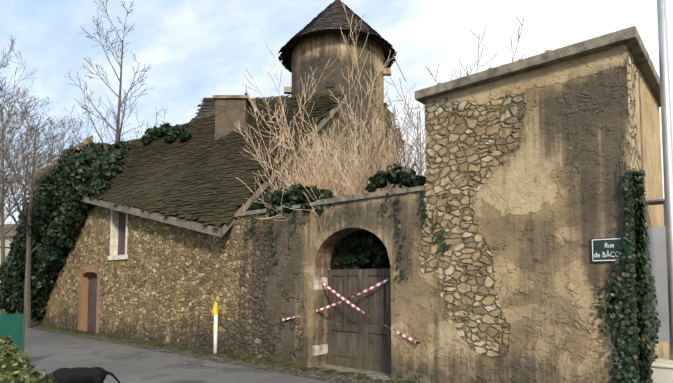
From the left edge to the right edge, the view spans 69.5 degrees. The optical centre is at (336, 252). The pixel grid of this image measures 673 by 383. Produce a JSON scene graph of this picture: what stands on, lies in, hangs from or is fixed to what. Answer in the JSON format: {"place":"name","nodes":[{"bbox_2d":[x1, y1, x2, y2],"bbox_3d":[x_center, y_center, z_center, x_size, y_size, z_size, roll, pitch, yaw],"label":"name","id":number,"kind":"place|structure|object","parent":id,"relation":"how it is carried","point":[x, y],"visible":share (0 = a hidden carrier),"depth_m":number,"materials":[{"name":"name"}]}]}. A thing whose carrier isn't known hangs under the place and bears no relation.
{"place":"outdoors","nodes":[
{"label":"outdoors","id":0,"kind":"place"},
{"bbox_2d":[0,344,54,382],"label":"hedge","id":1,"kind":"object","parent":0,"point":[8,376],"depth_m":4.38,"materials":[{"name":"green plant"}]},
{"bbox_2d":[0,335,23,358],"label":"shrub leaves","id":2,"kind":"object","parent":1,"relation":"attached to","point":[9,344],"visible":0.67,"depth_m":6.91,"materials":[{"name":"green plant"}]},
{"bbox_2d":[24,328,334,382],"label":"road","id":3,"kind":"structure","parent":0,"point":[50,352],"depth_m":10.28,"materials":[{"name":"grey asphalt"}]},
{"bbox_2d":[45,367,119,382],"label":"car","id":4,"kind":"object","parent":3,"relation":"on","point":[81,375],"visible":0.96,"depth_m":6.58,"materials":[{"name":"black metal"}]},
{"bbox_2d":[167,380,205,382],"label":"manhole cover","id":5,"kind":"object","parent":3,"relation":"on","point":[189,381],"visible":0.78,"depth_m":8.36,"materials":[{"name":"grey metal"}]},
{"bbox_2d":[213,314,217,353],"bbox_3d":[-2.867,1.952,11.498,0.087,0.960,0.087,-3,-5,41],"label":"marker post","id":6,"kind":"object","parent":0,"point":[215,333],"visible":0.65,"depth_m":11.46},
{"bbox_2d":[212,301,217,332],"bbox_3d":[-2.876,1.513,11.530,0.240,0.760,0.099,-3,-5,41],"label":"marker post cap","id":7,"kind":"object","parent":6,"relation":"on","point":[215,310],"visible":1,"depth_m":11.49,"materials":[{"name":"yellow plastic"}]},
{"bbox_2d":[191,98,403,148],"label":"house roof","id":8,"kind":"structure","parent":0,"point":[207,106],"depth_m":20.13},
{"bbox_2d":[0,309,669,348],"bbox_3d":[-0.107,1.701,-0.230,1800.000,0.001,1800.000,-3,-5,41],"label":"ground","id":9,"kind":"structure","parent":0,"point":[2,310],"depth_m":27.05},
{"bbox_2d":[0,224,16,264],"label":"house","id":10,"kind":"structure","parent":9,"relation":"on","point":[10,234],"depth_m":36.11,"materials":[{"name":"beige paint"}]},
{"bbox_2d":[0,314,23,358],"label":"green net fence","id":11,"kind":"object","parent":9,"relation":"on","point":[11,325],"visible":0.5,"depth_m":9.79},
{"bbox_2d":[0,34,44,187],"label":"tree","id":12,"kind":"object","parent":9,"relation":"on","point":[12,44],"visible":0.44,"depth_m":21.62,"materials":[{"name":"grey plant"}]},
{"bbox_2d":[22,308,25,363],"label":"green net posts","id":13,"kind":"object","parent":9,"relation":"on","point":[23,331],"visible":0.67,"depth_m":9.94,"materials":[{"name":"grey metal"}]},
{"bbox_2d":[0,77,61,232],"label":"tree","id":14,"kind":"object","parent":9,"relation":"on","point":[4,154],"visible":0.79,"depth_m":16.16,"materials":[{"name":"grey plant"}]},
{"bbox_2d":[0,88,65,231],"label":"tree","id":15,"kind":"object","parent":9,"relation":"on","point":[15,175],"visible":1,"depth_m":11.71,"materials":[{"name":"grey plant"}]},
{"bbox_2d":[0,109,66,302],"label":"tree","id":16,"kind":"object","parent":9,"relation":"on","point":[3,245],"visible":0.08,"depth_m":32.63,"materials":[{"name":"grey plant"}]},
{"bbox_2d":[0,84,80,327],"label":"tree","id":17,"kind":"object","parent":9,"relation":"on","point":[29,245],"visible":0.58,"depth_m":18.44,"materials":[{"name":"grey plant"}]},
{"bbox_2d":[0,116,86,243],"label":"tree","id":18,"kind":"object","parent":9,"relation":"on","point":[12,215],"visible":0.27,"depth_m":25.23,"materials":[{"name":"grey plant"}]},
{"bbox_2d":[10,104,94,182],"bbox_3d":[-18.040,-3.223,31.586,6.026,13.807,5.760,1,-4,-12],"label":"tree","id":19,"kind":"object","parent":9,"relation":"on","point":[51,147],"visible":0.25,"depth_m":30.71,"materials":[{"name":"grey plant"}]},
{"bbox_2d":[48,0,166,170],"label":"tree","id":20,"kind":"object","parent":9,"relation":"on","point":[118,130],"visible":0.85,"depth_m":19.11,"materials":[{"name":"grey plant"}]},
{"bbox_2d":[30,323,397,382],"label":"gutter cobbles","id":21,"kind":"object","parent":9,"relation":"on","point":[335,377],"visible":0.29,"depth_m":10.51,"materials":[{"name":"grey stone"}]},
{"bbox_2d":[29,325,391,381],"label":"weeds","id":22,"kind":"object","parent":21,"relation":"on","point":[179,353],"visible":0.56,"depth_m":12.28,"materials":[{"name":"green plant"}]},
{"bbox_2d":[30,324,416,382],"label":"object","id":23,"kind":"structure","parent":21,"relation":"on","point":[268,362],"depth_m":10.74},
{"bbox_2d":[235,0,425,269],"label":"hazel bush","id":24,"kind":"object","parent":9,"relation":"on","point":[350,188],"visible":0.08,"depth_m":10.61,"materials":[{"name":"beige plant"}]},
{"bbox_2d":[291,33,383,193],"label":"round tower","id":25,"kind":"structure","parent":9,"relation":"on","point":[318,52],"depth_m":16.36,"materials":[{"name":"paint"}]},
{"bbox_2d":[278,0,396,72],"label":"tower roof","id":26,"kind":"structure","parent":25,"relation":"on","point":[331,18],"depth_m":16.73,"materials":[{"name":"tile"}]},
{"bbox_2d":[284,68,390,93],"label":"stone blocks","id":27,"kind":"structure","parent":25,"relation":"attached to","point":[328,83],"depth_m":17.47,"materials":[{"name":"beige stone"}]},
{"bbox_2d":[30,44,669,382],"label":"street wall","id":28,"kind":"structure","parent":9,"relation":"on","point":[511,282],"depth_m":7.74,"materials":[{"name":"stone"}]},
{"bbox_2d":[81,272,93,330],"bbox_3d":[-8.411,1.720,16.785,1.250,2.080,0.300,-3,-5,41],"label":"door jamb","id":29,"kind":"object","parent":28,"relation":"attached to","point":[85,301],"visible":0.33,"depth_m":17.17,"materials":[{"name":"orange brick"}]},
{"bbox_2d":[87,273,97,331],"bbox_3d":[-8.352,1.704,16.854,1.242,2.080,0.040,-3,-5,41],"label":"barn door","id":30,"kind":"structure","parent":29,"relation":"in","point":[92,302],"depth_m":17.01,"materials":[{"name":"wood"}]},
{"bbox_2d":[78,266,100,332],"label":"barn door bricks","id":31,"kind":"object","parent":28,"relation":"attached to","point":[86,269],"visible":0.58,"depth_m":16.80,"materials":[{"name":"orange brick"}]},
{"bbox_2d":[0,122,191,320],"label":"ivy","id":32,"kind":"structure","parent":28,"relation":"attached to","point":[12,266],"depth_m":18.06,"materials":[{"name":"green plant"}]},
{"bbox_2d":[108,209,127,259],"bbox_3d":[-6.888,-0.723,15.524,1.260,1.920,0.250,-3,-5,41],"label":"window frame","id":33,"kind":"object","parent":28,"relation":"attached to","point":[114,255],"visible":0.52,"depth_m":15.79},
{"bbox_2d":[118,211,125,254],"bbox_3d":[-6.795,-0.634,15.626,0.954,1.465,0.035,-3,-5,41],"label":"barn window shutter","id":34,"kind":"object","parent":33,"relation":"in","point":[121,232],"visible":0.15,"depth_m":15.76,"materials":[{"name":"brown wood"}]},
{"bbox_2d":[28,90,345,229],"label":"barn roof","id":35,"kind":"structure","parent":28,"relation":"attached to","point":[194,179],"depth_m":14.65,"materials":[{"name":"brown tile"}]},
{"bbox_2d":[30,94,346,236],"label":"roof edge trim","id":36,"kind":"structure","parent":35,"relation":"attached to","point":[191,225],"depth_m":12.98,"materials":[{"name":"grey wood"}]},
{"bbox_2d":[215,99,249,139],"bbox_3d":[-3.489,-4.175,16.308,1.000,1.740,0.750,0,-4,1],"label":"chimney","id":37,"kind":"object","parent":35,"relation":"on","point":[230,114],"visible":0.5,"depth_m":15.95,"materials":[{"name":"brown paint"}]},
{"bbox_2d":[212,95,252,107],"bbox_3d":[-3.489,-5.093,16.365,1.160,0.100,0.900,0,-4,1],"label":"chimney cap","id":38,"kind":"object","parent":37,"relation":"on","point":[214,97],"visible":0.43,"depth_m":15.92,"materials":[{"name":"grey concrete"}]},
{"bbox_2d":[312,277,327,355],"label":"stone blocks","id":39,"kind":"structure","parent":28,"relation":"attached to","point":[322,348],"depth_m":9.87,"materials":[{"name":"beige stone"}]},
{"bbox_2d":[234,185,425,216],"bbox_3d":[-0.263,-0.988,10.082,5.134,0.107,0.659,-3,-5,41],"label":"wall coping","id":40,"kind":"object","parent":28,"relation":"on","point":[345,198],"depth_m":9.23,"materials":[{"name":"concrete"}]},
{"bbox_2d":[269,196,400,283],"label":"ivy stems","id":41,"kind":"object","parent":28,"relation":"attached to","point":[272,249],"visible":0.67,"depth_m":10.55,"materials":[{"name":"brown plant"}]},
{"bbox_2d":[245,163,427,279],"bbox_3d":[-0.118,-0.525,9.881,4.848,2.176,0.803,-3,-5,41],"label":"ivy","id":42,"kind":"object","parent":28,"relation":"attached to","point":[369,240],"depth_m":9.70,"materials":[{"name":"green plant"}]},
{"bbox_2d":[328,268,390,373],"bbox_3d":[0.537,1.299,9.464,1.840,1.950,0.075,-3,-5,41],"label":"gate door","id":43,"kind":"structure","parent":28,"relation":"attached to","point":[357,339],"depth_m":9.47,"materials":[{"name":"brown wood"}]},
{"bbox_2d":[282,278,416,342],"bbox_3d":[0.216,1.014,9.345,3.342,1.175,0.369,-3,-5,41],"label":"barrier tape","id":44,"kind":"object","parent":43,"relation":"attached to","point":[359,309],"visible":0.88,"depth_m":9.29,"materials":[{"name":"plastic"}]},
{"bbox_2d":[415,26,660,106],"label":"cornice","id":45,"kind":"structure","parent":28,"relation":"on","point":[630,38],"depth_m":7.01,"materials":[{"name":"concrete"}]},
{"bbox_2d":[591,237,624,261],"bbox_3d":[3.564,-0.036,6.332,0.430,0.312,0.008,-3,-5,41],"label":"street sign","id":46,"kind":"object","parent":28,"relation":"attached to","point":[599,246],"visible":0.57,"depth_m":6.36,"materials":[{"name":"green metal"}]},
{"bbox_2d":[592,238,620,260],"bbox_3d":[3.560,-0.037,6.328,0.406,0.288,0.002,-3,-5,41],"label":"sign border","id":47,"kind":"object","parent":46,"relation":"attached to","point":[602,239],"visible":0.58,"depth_m":6.39,"materials":[{"name":"white paint"}]},
{"bbox_2d":[594,250,621,256],"bbox_3d":[3.559,0.016,6.325,0.358,0.087,0.002,-3,-5,41],"label":"sign text","id":48,"kind":"object","parent":46,"relation":"attached to","point":[607,255],"visible":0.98,"depth_m":6.34,"materials":[{"name":"white paint"}]},
{"bbox_2d":[647,226,669,341],"bbox_3d":[4.554,0.434,6.773,0.500,1.600,0.040,-2,-4,33],"label":"notice board","id":49,"kind":"object","parent":28,"relation":"attached to","point":[657,248],"visible":0.44,"depth_m":6.77,"materials":[{"name":"metal"}]},
{"bbox_2d":[347,238,390,268],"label":"dark gate","id":50,"kind":"structure","parent":9,"relation":"on","point":[386,263],"depth_m":10.13,"materials":[{"name":"black"}]},
{"bbox_2d":[384,148,396,187],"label":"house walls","id":51,"kind":"structure","parent":9,"relation":"on","point":[389,158],"depth_m":18.14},
{"bbox_2d":[352,18,523,193],"bbox_3d":[2.485,-1.232,10.007,3.782,7.143,3.758,-3,-5,41],"label":"grey shrub","id":52,"kind":"object","parent":9,"relation":"on","point":[404,160],"visible":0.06,"depth_m":10.08,"materials":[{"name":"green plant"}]},
{"bbox_2d":[640,358,672,382],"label":"utility box","id":53,"kind":"object","parent":9,"relation":"on","point":[662,368],"visible":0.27,"depth_m":6.04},
{"bbox_2d":[657,0,672,359],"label":"pole","id":54,"kind":"object","parent":9,"relation":"on","point":[667,139],"visible":0.85,"depth_m":6.51,"materials":[{"name":"metal"}]},
{"bbox_2d":[0,0,672,223],"label":"sky","id":55,"kind":"structure","parent":0,"point":[195,50],"materials":[{"name":"blue"}]},
{"bbox_2d":[308,364,394,380],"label":"gate threshold","id":56,"kind":"structure","parent":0,"point":[375,375],"depth_m":9.18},
{"bbox_2d":[428,162,660,382],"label":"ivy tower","id":57,"kind":"structure","parent":0,"point":[624,309],"depth_m":6.15,"materials":[{"name":"green plant"}]},
{"bbox_2d":[644,199,664,205],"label":"bracket","id":58,"kind":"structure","parent":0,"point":[654,202],"depth_m":6.75,"materials":[{"name":"grey metal"}]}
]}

